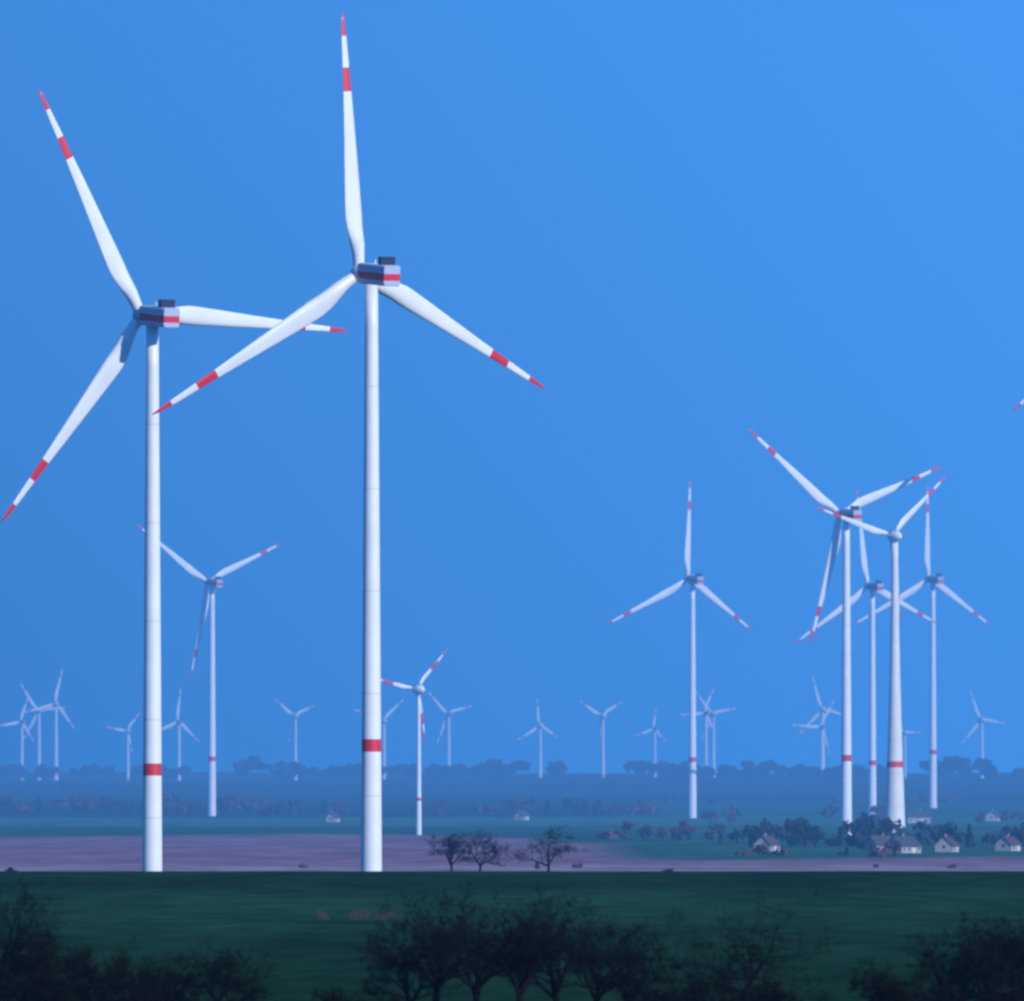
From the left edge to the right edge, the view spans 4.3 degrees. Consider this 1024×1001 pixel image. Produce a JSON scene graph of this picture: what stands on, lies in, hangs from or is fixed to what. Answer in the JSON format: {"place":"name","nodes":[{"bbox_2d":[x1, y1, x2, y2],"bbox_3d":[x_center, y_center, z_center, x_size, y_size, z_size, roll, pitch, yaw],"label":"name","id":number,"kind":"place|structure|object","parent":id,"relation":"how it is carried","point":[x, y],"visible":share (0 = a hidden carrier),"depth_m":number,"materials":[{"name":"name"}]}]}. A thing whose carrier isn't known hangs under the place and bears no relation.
{"place":"outdoors","nodes":[
{"label":"outdoors","id":0,"kind":"place"},
{"bbox_2d":[0,772,1023,1000],"bbox_3d":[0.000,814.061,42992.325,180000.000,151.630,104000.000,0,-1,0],"label":"ground","id":1,"kind":"structure","parent":0,"point":[236,879],"depth_m":2512.36,"materials":[{"name":"green plant"}]},
{"bbox_2d":[0,695,34,779],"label":"turbine","id":2,"kind":"object","parent":1,"relation":"on","point":[22,723],"visible":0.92,"depth_m":15196.82,"materials":[{"name":"white metal"}]},
{"bbox_2d":[20,683,66,779],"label":"turbine","id":3,"kind":"object","parent":1,"relation":"on","point":[32,703],"visible":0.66,"depth_m":18795.76,"materials":[{"name":"white metal"}]},
{"bbox_2d":[24,668,74,779],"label":"turbine","id":4,"kind":"object","parent":1,"relation":"on","point":[55,703],"visible":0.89,"depth_m":18345.78,"materials":[{"name":"white metal"}]},
{"bbox_2d":[104,711,140,779],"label":"turbine","id":5,"kind":"object","parent":1,"relation":"on","point":[127,730],"visible":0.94,"depth_m":16995.91,"materials":[{"name":"white metal"}]},
{"bbox_2d":[1,89,347,870],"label":"turbine","id":6,"kind":"object","parent":1,"relation":"on","point":[165,313],"visible":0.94,"depth_m":3106.47,"materials":[{"name":"white metal"}]},
{"bbox_2d":[161,688,199,780],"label":"turbine","id":7,"kind":"object","parent":1,"relation":"on","point":[180,723],"visible":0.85,"depth_m":17896.35,"materials":[{"name":"white metal"}]},
{"bbox_2d":[137,524,281,815],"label":"turbine","id":8,"kind":"object","parent":1,"relation":"on","point":[214,581],"visible":0.93,"depth_m":8138.21,"materials":[{"name":"white metal"}]},
{"bbox_2d":[273,697,315,779],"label":"turbine","id":9,"kind":"object","parent":1,"relation":"on","point":[295,716],"visible":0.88,"depth_m":17446.19,"materials":[{"name":"white metal"}]},
{"bbox_2d":[5,824,673,870],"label":"trees","id":10,"kind":"object","parent":1,"relation":"on","point":[452,849],"visible":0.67,"depth_m":3298.29,"materials":[{"name":"brown plant"}]},
{"bbox_2d":[152,13,544,870],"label":"turbine","id":11,"kind":"object","parent":1,"relation":"on","point":[380,275],"visible":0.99,"depth_m":2987.89,"materials":[{"name":"white metal"}]},
{"bbox_2d":[312,907,394,919],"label":"reeds","id":12,"kind":"object","parent":1,"relation":"on","point":[362,915],"visible":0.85,"depth_m":2134.07,"materials":[{"name":"grey"}]},
{"bbox_2d":[354,699,403,778],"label":"turbine","id":13,"kind":"object","parent":1,"relation":"on","point":[384,721],"visible":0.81,"depth_m":16995.88,"materials":[{"name":"white metal"}]},
{"bbox_2d":[381,648,447,834],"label":"turbine","id":14,"kind":"object","parent":1,"relation":"on","point":[418,689],"visible":0.92,"depth_m":6148.32,"materials":[{"name":"white metal"}]},
{"bbox_2d":[427,690,471,765],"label":"turbine","id":15,"kind":"object","parent":1,"relation":"on","point":[447,717],"visible":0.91,"depth_m":16546.57,"materials":[{"name":"white metal"}]},
{"bbox_2d":[0,874,1023,1000],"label":"trees","id":16,"kind":"object","parent":1,"relation":"on","point":[44,985],"visible":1,"depth_m":1381.15,"materials":[{"name":"green plant"}]},
{"bbox_2d":[0,755,1023,868],"bbox_3d":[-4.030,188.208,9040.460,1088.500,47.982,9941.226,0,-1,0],"label":"trees","id":17,"kind":"object","parent":1,"relation":"on","point":[863,827],"visible":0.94,"depth_m":8357.26,"materials":[{"name":"green plant"}]},
{"bbox_2d":[515,696,559,776],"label":"turbine","id":18,"kind":"object","parent":1,"relation":"on","point":[540,726],"visible":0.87,"depth_m":16096.31,"materials":[{"name":"white metal"}]},
{"bbox_2d":[577,699,623,776],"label":"turbine","id":19,"kind":"object","parent":1,"relation":"on","point":[602,716],"visible":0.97,"depth_m":15646.23,"materials":[{"name":"white metal"}]},
{"bbox_2d":[633,706,666,776],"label":"turbine","id":20,"kind":"object","parent":1,"relation":"on","point":[655,729],"visible":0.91,"depth_m":16546.38,"materials":[{"name":"white metal"}]},
{"bbox_2d":[325,809,1021,852],"bbox_3d":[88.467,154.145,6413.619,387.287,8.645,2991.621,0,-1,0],"label":"village houses","id":21,"kind":"structure","parent":1,"relation":"on","point":[912,844],"depth_m":5037.81,"materials":[{"name":"brick"}]},
{"bbox_2d":[605,481,751,817],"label":"turbine","id":22,"kind":"object","parent":1,"relation":"on","point":[696,580],"visible":0.98,"depth_m":8077.93,"materials":[{"name":"white metal"}]},
{"bbox_2d":[680,686,715,777],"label":"turbine","id":23,"kind":"object","parent":1,"relation":"on","point":[706,714],"visible":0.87,"depth_m":15196.92,"materials":[{"name":"white metal"}]},
{"bbox_2d":[696,692,735,777],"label":"turbine","id":24,"kind":"object","parent":1,"relation":"on","point":[713,714],"visible":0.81,"depth_m":18795.75,"materials":[{"name":"white metal"}]},
{"bbox_2d":[792,698,835,769],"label":"turbine","id":25,"kind":"object","parent":1,"relation":"on","point":[822,727],"visible":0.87,"depth_m":17896.01,"materials":[{"name":"white metal"}]},
{"bbox_2d":[798,675,841,767],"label":"turbine","id":26,"kind":"object","parent":1,"relation":"on","point":[817,714],"visible":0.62,"depth_m":18346.95,"materials":[{"name":"white metal"}]},
{"bbox_2d":[747,427,941,836],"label":"turbine","id":27,"kind":"object","parent":1,"relation":"on","point":[852,511],"visible":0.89,"depth_m":6013.99,"materials":[{"name":"white metal"}]},
{"bbox_2d":[795,491,936,815],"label":"turbine","id":28,"kind":"object","parent":1,"relation":"on","point":[877,586],"visible":0.88,"depth_m":7905.87,"materials":[{"name":"white metal"}]},
{"bbox_2d":[817,476,945,832],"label":"wind turbine","id":29,"kind":"object","parent":1,"relation":"on","point":[894,807],"visible":0.98,"depth_m":5882.88,"materials":[{"name":"white metal"}]},
{"bbox_2d":[902,728,922,778],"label":"turbine","id":30,"kind":"object","parent":1,"relation":"on","point":[905,733],"visible":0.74,"depth_m":16096.12,"materials":[{"name":"white metal"}]},
{"bbox_2d":[851,485,990,807],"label":"turbine","id":31,"kind":"object","parent":1,"relation":"on","point":[936,581],"visible":0.91,"depth_m":8815.52,"materials":[{"name":"white metal"}]},
{"bbox_2d":[961,691,1004,777],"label":"turbine","id":32,"kind":"object","parent":1,"relation":"on","point":[981,720],"visible":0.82,"depth_m":17446.46,"materials":[{"name":"white metal"}]},
{"bbox_2d":[0,0,1023,773],"label":"sky","id":33,"kind":"structure","parent":0,"point":[693,224],"materials":[{"name":"blue"}]}
]}

